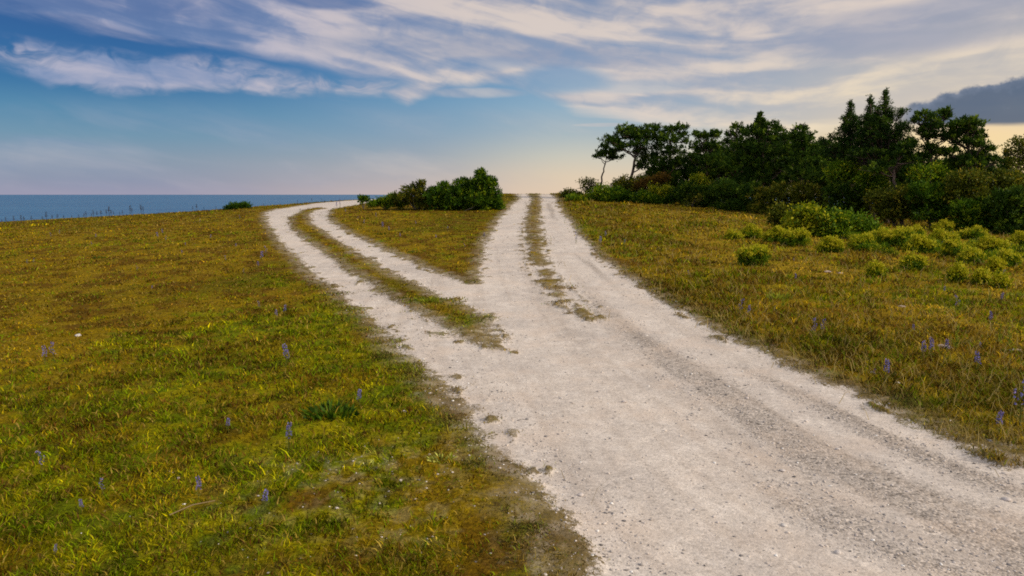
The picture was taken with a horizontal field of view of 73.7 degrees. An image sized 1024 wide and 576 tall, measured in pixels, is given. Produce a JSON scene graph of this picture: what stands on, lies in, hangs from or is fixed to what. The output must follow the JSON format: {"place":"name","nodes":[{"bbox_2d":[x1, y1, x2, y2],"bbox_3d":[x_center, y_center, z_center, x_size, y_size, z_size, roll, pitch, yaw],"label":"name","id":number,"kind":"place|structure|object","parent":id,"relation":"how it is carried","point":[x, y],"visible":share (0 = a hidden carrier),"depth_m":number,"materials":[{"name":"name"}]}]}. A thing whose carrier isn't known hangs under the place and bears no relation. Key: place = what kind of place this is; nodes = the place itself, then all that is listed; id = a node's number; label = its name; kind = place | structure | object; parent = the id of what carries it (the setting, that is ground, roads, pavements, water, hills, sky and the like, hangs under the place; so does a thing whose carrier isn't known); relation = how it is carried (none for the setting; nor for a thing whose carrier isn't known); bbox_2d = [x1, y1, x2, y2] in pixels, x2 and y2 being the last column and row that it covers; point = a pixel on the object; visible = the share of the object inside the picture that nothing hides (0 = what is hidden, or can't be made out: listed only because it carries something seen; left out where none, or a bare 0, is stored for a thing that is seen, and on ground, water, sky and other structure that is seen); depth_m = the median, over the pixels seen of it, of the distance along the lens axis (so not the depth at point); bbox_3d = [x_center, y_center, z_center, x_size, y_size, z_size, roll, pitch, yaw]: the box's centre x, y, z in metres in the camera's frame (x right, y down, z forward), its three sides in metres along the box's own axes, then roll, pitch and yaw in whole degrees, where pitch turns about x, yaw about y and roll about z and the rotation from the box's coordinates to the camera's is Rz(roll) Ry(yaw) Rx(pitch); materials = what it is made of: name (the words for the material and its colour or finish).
{"place":"outdoors","nodes":[
{"label":"outdoors","id":0,"kind":"place"},
{"bbox_2d":[264,199,501,398],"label":"gravel track","id":1,"kind":"structure","parent":0,"point":[446,357],"depth_m":13.66,"materials":[{"name":"gravel"}]},
{"bbox_2d":[0,195,844,221],"bbox_3d":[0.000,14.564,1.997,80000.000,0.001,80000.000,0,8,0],"label":"sea","id":2,"kind":"structure","parent":0,"point":[35,207],"depth_m":1113.15,"materials":[{"name":"liquid"}]},
{"bbox_2d":[0,193,1023,575],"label":"ground","id":3,"kind":"structure","parent":0,"point":[522,501],"depth_m":8.21,"materials":[{"name":"plant"}]},
{"bbox_2d":[169,500,214,514],"bbox_3d":[-2.160,1.478,4.617,0.294,0.032,0.009,-7,10,-41],"label":"dry stick","id":4,"kind":"object","parent":3,"relation":"on","point":[190,505],"visible":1,"depth_m":4.60,"materials":[{"name":"wood"}]},
{"bbox_2d":[222,201,253,209],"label":"juniper bush","id":5,"kind":"object","parent":3,"relation":"on","point":[237,205],"visible":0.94,"depth_m":49.45,"materials":[{"name":"plant"}]},
{"bbox_2d":[261,489,268,512],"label":"bugloss flower","id":6,"kind":"object","parent":3,"relation":"on","point":[266,496],"visible":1,"depth_m":4.67,"materials":[{"name":"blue plant"}]},
{"bbox_2d":[285,422,291,449],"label":"bugloss flower","id":7,"kind":"object","parent":3,"relation":"on","point":[288,443],"visible":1,"depth_m":5.84,"materials":[{"name":"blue plant"}]},
{"bbox_2d":[300,397,359,420],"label":"dock plant","id":8,"kind":"object","parent":3,"relation":"on","point":[331,414],"visible":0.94,"depth_m":6.74,"materials":[{"name":"green plant"}]},
{"bbox_2d":[357,194,370,208],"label":"juniper bush","id":9,"kind":"object","parent":3,"relation":"on","point":[362,198],"visible":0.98,"depth_m":39.58,"materials":[{"name":"plant"}]},
{"bbox_2d":[366,191,406,209],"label":"juniper bush","id":10,"kind":"object","parent":3,"relation":"on","point":[385,202],"visible":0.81,"depth_m":38.47,"materials":[{"name":"plant"}]},
{"bbox_2d":[389,179,431,209],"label":"juniper bush","id":11,"kind":"object","parent":3,"relation":"on","point":[412,194],"visible":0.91,"depth_m":38.06,"materials":[{"name":"green plant"}]},
{"bbox_2d":[415,295,438,302],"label":"herb clump","id":12,"kind":"object","parent":3,"relation":"on","point":[432,299],"visible":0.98,"depth_m":13.26,"materials":[{"name":"green plant"}]},
{"bbox_2d":[421,180,456,209],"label":"juniper bush","id":13,"kind":"object","parent":3,"relation":"on","point":[437,193],"visible":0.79,"depth_m":37.45,"materials":[{"name":"plant"}]},
{"bbox_2d":[427,453,455,463],"bbox_3d":[-0.571,1.400,5.609,0.261,0.087,0.232,-1,8,-9],"label":"pale rosette","id":14,"kind":"object","parent":3,"relation":"on","point":[433,457],"visible":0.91,"depth_m":5.61,"materials":[{"name":"green plant"}]},
{"bbox_2d":[443,175,476,210],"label":"juniper bush","id":15,"kind":"object","parent":3,"relation":"on","point":[459,189],"visible":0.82,"depth_m":37.07,"materials":[{"name":"plant"}]},
{"bbox_2d":[464,166,506,210],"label":"juniper bush","id":16,"kind":"object","parent":3,"relation":"on","point":[482,188],"visible":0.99,"depth_m":36.76,"materials":[{"name":"plant"}]},
{"bbox_2d":[558,187,586,197],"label":"leafy shrub","id":17,"kind":"object","parent":3,"relation":"on","point":[566,191],"visible":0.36,"depth_m":48.24,"materials":[{"name":"green plant"}]},
{"bbox_2d":[564,192,586,200],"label":"leafy shrub","id":18,"kind":"object","parent":3,"relation":"on","point":[573,196],"visible":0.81,"depth_m":44.36,"materials":[{"name":"green plant"}]},
{"bbox_2d":[575,176,600,191],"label":"leafy shrub","id":19,"kind":"object","parent":3,"relation":"on","point":[589,182],"visible":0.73,"depth_m":49.28,"materials":[{"name":"green plant"}]},
{"bbox_2d":[583,182,612,200],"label":"leafy shrub","id":20,"kind":"object","parent":3,"relation":"on","point":[597,192],"visible":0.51,"depth_m":45.12,"materials":[{"name":"green plant"}]},
{"bbox_2d":[592,142,625,183],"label":"pine tree","id":21,"kind":"object","parent":3,"relation":"on","point":[604,152],"visible":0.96,"depth_m":47.82,"materials":[{"name":"green plant"}]},
{"bbox_2d":[600,184,636,202],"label":"leafy shrub","id":22,"kind":"object","parent":3,"relation":"on","point":[615,194],"visible":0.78,"depth_m":44.18,"materials":[{"name":"plant"}]},
{"bbox_2d":[609,170,648,193],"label":"leafy shrub","id":23,"kind":"object","parent":3,"relation":"on","point":[624,182],"visible":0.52,"depth_m":45.77,"materials":[{"name":"green plant"}]},
{"bbox_2d":[597,121,666,177],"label":"pine tree","id":24,"kind":"object","parent":3,"relation":"on","point":[641,136],"visible":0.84,"depth_m":46.62,"materials":[{"name":"green plant"}]},
{"bbox_2d":[629,171,672,190],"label":"leafy shrub","id":25,"kind":"object","parent":3,"relation":"on","point":[660,178],"visible":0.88,"depth_m":44.21,"materials":[{"name":"brown plant"}]},
{"bbox_2d":[628,188,679,204],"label":"juniper bush","id":26,"kind":"object","parent":3,"relation":"on","point":[643,196],"visible":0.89,"depth_m":43.22,"materials":[{"name":"plant"}]},
{"bbox_2d":[647,181,675,196],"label":"leafy shrub","id":27,"kind":"object","parent":3,"relation":"on","point":[658,189],"visible":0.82,"depth_m":43.44,"materials":[{"name":"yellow plant"}]},
{"bbox_2d":[647,120,689,187],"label":"pine tree","id":28,"kind":"object","parent":3,"relation":"on","point":[665,162],"visible":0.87,"depth_m":45.89,"materials":[{"name":"green plant"}]},
{"bbox_2d":[645,156,713,198],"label":"pine thicket","id":29,"kind":"object","parent":3,"relation":"on","point":[684,174],"visible":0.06,"depth_m":49.72,"materials":[{"name":"plant"}]},
{"bbox_2d":[680,190,703,206],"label":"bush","id":30,"kind":"object","parent":3,"relation":"on","point":[690,202],"visible":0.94,"depth_m":41.59,"materials":[{"name":"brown plant"}]},
{"bbox_2d":[672,179,721,207],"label":"juniper bush","id":31,"kind":"object","parent":3,"relation":"on","point":[685,188],"visible":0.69,"depth_m":42.04,"materials":[{"name":"plant"}]},
{"bbox_2d":[686,171,717,188],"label":"leafy shrub","id":32,"kind":"object","parent":3,"relation":"on","point":[699,179],"visible":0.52,"depth_m":42.88,"materials":[{"name":"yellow plant"}]},
{"bbox_2d":[677,128,737,184],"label":"pine tree","id":33,"kind":"object","parent":3,"relation":"on","point":[712,157],"visible":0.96,"depth_m":44.05,"materials":[{"name":"green plant"}]},
{"bbox_2d":[690,138,742,199],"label":"pine thicket","id":34,"kind":"object","parent":3,"relation":"on","point":[714,166],"visible":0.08,"depth_m":48.69,"materials":[{"name":"plant"}]},
{"bbox_2d":[723,227,744,239],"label":"spurge bush","id":35,"kind":"object","parent":3,"relation":"on","point":[731,234],"visible":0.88,"depth_m":24.45,"materials":[{"name":"green plant"}]},
{"bbox_2d":[719,121,750,175],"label":"pine tree","id":36,"kind":"object","parent":3,"relation":"on","point":[730,133],"visible":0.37,"depth_m":44.97,"materials":[{"name":"green plant"}]},
{"bbox_2d":[707,176,765,211],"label":"juniper bush","id":37,"kind":"object","parent":3,"relation":"on","point":[733,193],"visible":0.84,"depth_m":39.33,"materials":[{"name":"green plant"}]},
{"bbox_2d":[738,222,763,238],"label":"spurge bush","id":38,"kind":"object","parent":3,"relation":"on","point":[750,230],"visible":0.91,"depth_m":25.00,"materials":[{"name":"green plant"}]},
{"bbox_2d":[735,242,772,265],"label":"spurge bush","id":39,"kind":"object","parent":3,"relation":"on","point":[746,255],"visible":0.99,"depth_m":18.38,"materials":[{"name":"green plant"}]},
{"bbox_2d":[727,110,810,187],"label":"pine tree","id":40,"kind":"object","parent":3,"relation":"on","point":[760,127],"visible":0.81,"depth_m":40.87,"materials":[{"name":"green plant"}]},
{"bbox_2d":[740,136,805,198],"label":"pine thicket","id":41,"kind":"object","parent":3,"relation":"on","point":[771,158],"visible":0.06,"depth_m":45.52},
{"bbox_2d":[761,225,785,242],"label":"spurge bush","id":42,"kind":"object","parent":3,"relation":"on","point":[772,235],"visible":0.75,"depth_m":23.92,"materials":[{"name":"green plant"}]},
{"bbox_2d":[746,180,802,214],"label":"bush","id":43,"kind":"object","parent":3,"relation":"on","point":[764,197],"visible":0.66,"depth_m":37.82,"materials":[{"name":"green plant"}]},
{"bbox_2d":[762,199,795,227],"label":"leafy shrub","id":44,"kind":"object","parent":3,"relation":"on","point":[777,214],"visible":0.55,"depth_m":27.73,"materials":[{"name":"green plant"}]},
{"bbox_2d":[765,291,792,299],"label":"herb clump","id":45,"kind":"object","parent":3,"relation":"on","point":[780,296],"visible":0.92,"depth_m":13.51,"materials":[{"name":"green plant"}]},
{"bbox_2d":[778,227,811,246],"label":"spurge bush","id":46,"kind":"object","parent":3,"relation":"on","point":[801,234],"visible":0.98,"depth_m":22.79,"materials":[{"name":"green plant"}]},
{"bbox_2d":[780,122,831,186],"bbox_3d":[17.096,-6.825,39.063,3.378,5.317,2.804,0,8,0],"label":"pine tree","id":47,"kind":"object","parent":3,"relation":"on","point":[802,137],"visible":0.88,"depth_m":38.74,"materials":[{"name":"green plant"}]},
{"bbox_2d":[779,199,833,235],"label":"leafy shrub","id":48,"kind":"object","parent":3,"relation":"on","point":[803,215],"visible":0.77,"depth_m":26.17,"materials":[{"name":"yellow plant"}]},
{"bbox_2d":[783,178,836,210],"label":"leafy shrub","id":49,"kind":"object","parent":3,"relation":"on","point":[807,191],"visible":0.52,"depth_m":36.55,"materials":[{"name":"green plant"}]},
{"bbox_2d":[792,137,842,193],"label":"pine thicket","id":50,"kind":"object","parent":3,"relation":"on","point":[824,154],"visible":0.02,"depth_m":42.61,"materials":[{"name":"plant"}]},
{"bbox_2d":[813,234,845,252],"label":"spurge bush","id":51,"kind":"object","parent":3,"relation":"on","point":[828,243],"visible":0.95,"depth_m":21.11,"materials":[{"name":"green plant"}]},
{"bbox_2d":[811,203,871,238],"bbox_3d":[12.594,-2.321,25.961,2.312,1.850,2.012,0,8,0],"label":"leafy shrub","id":52,"kind":"object","parent":3,"relation":"on","point":[838,221],"visible":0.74,"depth_m":25.72,"materials":[{"name":"green plant"}]},
{"bbox_2d":[820,157,862,186],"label":"leafy shrub","id":53,"kind":"object","parent":3,"relation":"on","point":[838,170],"visible":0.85,"depth_m":35.28,"materials":[{"name":"green plant"}]},
{"bbox_2d":[812,99,871,187],"bbox_3d":[17.956,-6.806,36.441,3.648,6.443,3.033,0,8,0],"label":"spruce tree","id":54,"kind":"object","parent":3,"relation":"on","point":[847,129],"visible":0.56,"depth_m":36.01,"materials":[{"name":"green plant"}]},
{"bbox_2d":[820,179,872,214],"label":"juniper bush","id":55,"kind":"object","parent":3,"relation":"on","point":[843,192],"visible":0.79,"depth_m":34.79,"materials":[{"name":"green plant"}]},
{"bbox_2d":[840,230,860,239],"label":"spurge clump","id":56,"kind":"object","parent":3,"relation":"on","point":[846,234],"visible":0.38,"depth_m":25.29,"materials":[{"name":"green plant"}]},
{"bbox_2d":[845,232,875,249],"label":"spurge bush","id":57,"kind":"object","parent":3,"relation":"on","point":[867,238],"visible":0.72,"depth_m":21.83,"materials":[{"name":"green plant"}]},
{"bbox_2d":[845,94,883,220],"bbox_3d":[18.380,-6.686,35.355,2.922,6.648,2.367,0,8,0],"label":"spruce tree","id":58,"kind":"object","parent":3,"relation":"on","point":[867,109],"visible":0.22,"depth_m":35.08,"materials":[{"name":"green plant"}]},
{"bbox_2d":[849,208,889,233],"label":"leafy shrub","id":59,"kind":"object","parent":3,"relation":"on","point":[873,223],"visible":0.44,"depth_m":25.62,"materials":[{"name":"green plant"}]},
{"bbox_2d":[852,168,893,219],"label":"leafy shrub","id":60,"kind":"object","parent":3,"relation":"on","point":[870,181],"visible":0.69,"depth_m":34.32,"materials":[{"name":"green plant"}]},
{"bbox_2d":[861,256,887,276],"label":"spurge bush","id":61,"kind":"object","parent":3,"relation":"on","point":[875,268],"visible":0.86,"depth_m":16.29,"materials":[{"name":"green plant"}]},
{"bbox_2d":[866,244,885,252],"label":"spurge clump","id":62,"kind":"object","parent":3,"relation":"on","point":[874,247],"visible":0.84,"depth_m":21.28,"materials":[{"name":"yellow plant"}]},
{"bbox_2d":[836,87,920,222],"bbox_3d":[18.702,-6.644,34.489,3.993,6.870,3.053,0,8,0],"label":"spruce tree","id":63,"kind":"object","parent":3,"relation":"on","point":[888,137],"visible":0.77,"depth_m":33.99,"materials":[{"name":"green plant"}]},
{"bbox_2d":[861,180,919,225],"bbox_3d":[18.412,-4.077,32.831,2.967,2.245,2.101,0,8,0],"label":"leafy shrub","id":64,"kind":"object","parent":3,"relation":"on","point":[894,200],"visible":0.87,"depth_m":32.55,"materials":[{"name":"green plant"}]},
{"bbox_2d":[858,137,924,225],"bbox_3d":[18.334,-5.155,33.248,3.218,4.354,1.310,1,8,5],"label":"pine tree","id":65,"kind":"object","parent":3,"relation":"on","point":[882,164],"visible":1,"depth_m":32.90,"materials":[{"name":"green plant"}]},
{"bbox_2d":[882,247,900,254],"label":"spurge clump","id":66,"kind":"object","parent":3,"relation":"on","point":[889,250],"visible":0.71,"depth_m":20.77,"materials":[{"name":"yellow plant"}]},
{"bbox_2d":[874,226,915,247],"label":"spurge bush","id":67,"kind":"object","parent":3,"relation":"on","point":[892,236],"visible":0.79,"depth_m":22.65,"materials":[{"name":"green plant"}]},
{"bbox_2d":[897,248,929,270],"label":"spurge bush","id":68,"kind":"object","parent":3,"relation":"on","point":[916,261],"visible":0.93,"depth_m":17.28,"materials":[{"name":"green plant"}]},
{"bbox_2d":[906,223,926,236],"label":"spurge bush","id":69,"kind":"object","parent":3,"relation":"on","point":[919,228],"visible":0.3,"depth_m":25.85,"materials":[{"name":"green plant"}]},
{"bbox_2d":[890,158,947,210],"bbox_3d":[24.396,-6.061,40.703,4.955,3.901,4.490,0,8,0],"label":"pine thicket","id":70,"kind":"object","parent":3,"relation":"on","point":[901,173],"visible":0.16,"depth_m":39.80,"materials":[{"name":"plant"}]},
{"bbox_2d":[900,232,938,252],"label":"spurge bush","id":71,"kind":"object","parent":3,"relation":"on","point":[917,241],"visible":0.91,"depth_m":21.20,"materials":[{"name":"green plant"}]},
{"bbox_2d":[910,246,934,253],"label":"spurge clump","id":72,"kind":"object","parent":3,"relation":"on","point":[925,251],"visible":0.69,"depth_m":21.18,"materials":[{"name":"green plant"}]},
{"bbox_2d":[905,159,955,226],"bbox_3d":[20.047,-4.507,32.679,2.379,3.227,1.839,0,8,0],"label":"leafy shrub","id":73,"kind":"object","parent":3,"relation":"on","point":[931,173],"visible":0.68,"depth_m":32.27,"materials":[{"name":"green plant"}]},
{"bbox_2d":[904,179,957,225],"bbox_3d":[19.510,-3.946,31.735,2.810,2.414,2.028,0,8,0],"label":"juniper bush","id":74,"kind":"object","parent":3,"relation":"on","point":[928,195],"visible":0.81,"depth_m":31.43,"materials":[{"name":"plant"}]},
{"bbox_2d":[908,104,955,182],"bbox_3d":[20.427,-5.916,33.461,2.372,5.950,1.761,0,8,0],"label":"pine tree","id":75,"kind":"object","parent":3,"relation":"on","point":[934,121],"visible":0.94,"depth_m":33.02,"materials":[{"name":"green plant"}]},
{"bbox_2d":[930,218,955,231],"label":"spurge bush","id":76,"kind":"object","parent":3,"relation":"on","point":[946,225],"visible":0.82,"depth_m":29.99,"materials":[{"name":"green plant"}]},
{"bbox_2d":[926,227,961,243],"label":"spurge bush","id":77,"kind":"object","parent":3,"relation":"on","point":[940,234],"visible":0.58,"depth_m":23.44,"materials":[{"name":"green plant"}]},
{"bbox_2d":[940,236,970,257],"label":"spurge bush","id":78,"kind":"object","parent":3,"relation":"on","point":[950,247],"visible":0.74,"depth_m":20.32,"materials":[{"name":"green plant"}]},
{"bbox_2d":[952,323,959,349],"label":"weed stalk","id":79,"kind":"object","parent":3,"relation":"on","point":[957,342],"visible":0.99,"depth_m":9.48,"materials":[{"name":"green plant"}]},
{"bbox_2d":[945,260,971,281],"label":"spurge bush","id":80,"kind":"object","parent":3,"relation":"on","point":[956,271],"visible":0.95,"depth_m":15.52,"materials":[{"name":"green plant"}]},
{"bbox_2d":[926,148,1001,203],"bbox_3d":[26.310,-5.980,39.676,4.613,4.258,3.700,0,8,0],"label":"pine thicket","id":81,"kind":"object","parent":3,"relation":"on","point":[990,168],"visible":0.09,"depth_m":38.82,"materials":[{"name":"plant"}]},
{"bbox_2d":[937,163,997,202],"bbox_3d":[20.703,-4.149,31.215,2.534,3.122,1.620,0,8,0],"label":"leafy shrub","id":82,"kind":"object","parent":3,"relation":"on","point":[971,183],"visible":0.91,"depth_m":30.87,"materials":[{"name":"green plant"}]},
{"bbox_2d":[935,114,1005,168],"bbox_3d":[21.758,-5.512,32.559,2.918,5.499,2.245,6,10,36],"label":"pine tree","id":83,"kind":"object","parent":3,"relation":"on","point":[966,127],"visible":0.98,"depth_m":32.23,"materials":[{"name":"green plant"}]},
{"bbox_2d":[954,245,987,264],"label":"spurge bush","id":84,"kind":"object","parent":3,"relation":"on","point":[969,255],"visible":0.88,"depth_m":18.84,"materials":[{"name":"green plant"}]},
{"bbox_2d":[944,195,1002,232],"bbox_3d":[20.877,-3.340,30.735,2.772,2.157,1.965,0,8,0],"label":"juniper bush","id":85,"kind":"object","parent":3,"relation":"on","point":[969,212],"visible":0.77,"depth_m":30.46,"materials":[{"name":"plant"}]},
{"bbox_2d":[958,225,990,239],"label":"spurge bush","id":86,"kind":"object","parent":3,"relation":"on","point":[975,232],"visible":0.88,"depth_m":26.16,"materials":[{"name":"green plant"}]},
{"bbox_2d":[961,266,996,284],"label":"spurge bush","id":87,"kind":"object","parent":3,"relation":"on","point":[978,275],"visible":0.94,"depth_m":15.21,"materials":[{"name":"green plant"}]},
{"bbox_2d":[983,247,998,257],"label":"spurge clump","id":88,"kind":"object","parent":3,"relation":"on","point":[993,252],"visible":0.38,"depth_m":19.88,"materials":[{"name":"green plant"}]},
{"bbox_2d":[973,234,1013,251],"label":"spurge bush","id":89,"kind":"object","parent":3,"relation":"on","point":[985,243],"visible":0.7,"depth_m":21.34,"materials":[{"name":"green plant"}]},
{"bbox_2d":[984,255,1007,274],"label":"spurge bush","id":90,"kind":"object","parent":3,"relation":"on","point":[994,262],"visible":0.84,"depth_m":16.65,"materials":[{"name":"green plant"}]},
{"bbox_2d":[996,410,1003,435],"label":"bugloss flower","id":91,"kind":"object","parent":3,"relation":"on","point":[1001,415],"visible":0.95,"depth_m":6.18,"materials":[{"name":"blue plant"}]},
{"bbox_2d":[980,183,1023,234],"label":"juniper bush","id":92,"kind":"object","parent":3,"relation":"on","point":[1008,213],"visible":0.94,"depth_m":29.60,"materials":[{"name":"green plant"}]},
{"bbox_2d":[988,267,1015,288],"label":"spurge bush","id":93,"kind":"object","parent":3,"relation":"on","point":[1002,280],"visible":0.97,"depth_m":14.60,"materials":[{"name":"green plant"}]},
{"bbox_2d":[983,163,1023,194],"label":"leafy shrub","id":94,"kind":"object","parent":3,"relation":"on","point":[1006,178],"visible":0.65,"depth_m":31.27,"materials":[{"name":"green plant"}]},
{"bbox_2d":[997,149,1013,169],"bbox_3d":[26.498,-5.409,36.600,1.293,4.210,0.923,0,8,0],"label":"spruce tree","id":95,"kind":"object","parent":3,"relation":"on","point":[1003,164],"visible":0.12,"depth_m":36.38,"materials":[{"name":"green plant"}]},
{"bbox_2d":[996,247,1023,267],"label":"spurge bush","id":96,"kind":"object","parent":3,"relation":"on","point":[1010,258],"visible":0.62,"depth_m":18.05,"materials":[{"name":"green plant"}]},
{"bbox_2d":[1005,324,1015,347],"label":"weed stalk","id":97,"kind":"object","parent":3,"relation":"on","point":[1009,339],"visible":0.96,"depth_m":9.47,"materials":[{"name":"green plant"}]},
{"bbox_2d":[999,134,1023,173],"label":"deciduous tree","id":98,"kind":"object","parent":3,"relation":"on","point":[1018,156],"visible":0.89,"depth_m":33.39,"materials":[{"name":"green plant"}]},
{"bbox_2d":[1006,230,1023,247],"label":"spurge bush","id":99,"kind":"object","parent":3,"relation":"on","point":[1016,238],"visible":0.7,"depth_m":23.18,"materials":[{"name":"green plant"}]},
{"bbox_2d":[1013,380,1023,426],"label":"bugloss flower","id":100,"kind":"object","parent":3,"relation":"on","point":[1021,405],"visible":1,"depth_m":6.35,"materials":[{"name":"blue plant"}]},
{"bbox_2d":[0,0,1023,194],"label":"sky","id":101,"kind":"structure","parent":0,"point":[98,97],"materials":[{"name":"blue"}]},
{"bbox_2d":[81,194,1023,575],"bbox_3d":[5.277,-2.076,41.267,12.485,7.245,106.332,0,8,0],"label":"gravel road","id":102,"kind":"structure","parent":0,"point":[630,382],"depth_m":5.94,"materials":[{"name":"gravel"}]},
{"bbox_2d":[857,158,906,214],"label":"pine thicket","id":103,"kind":"object","parent":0,"point":[891,177],"visible":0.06,"depth_m":40.13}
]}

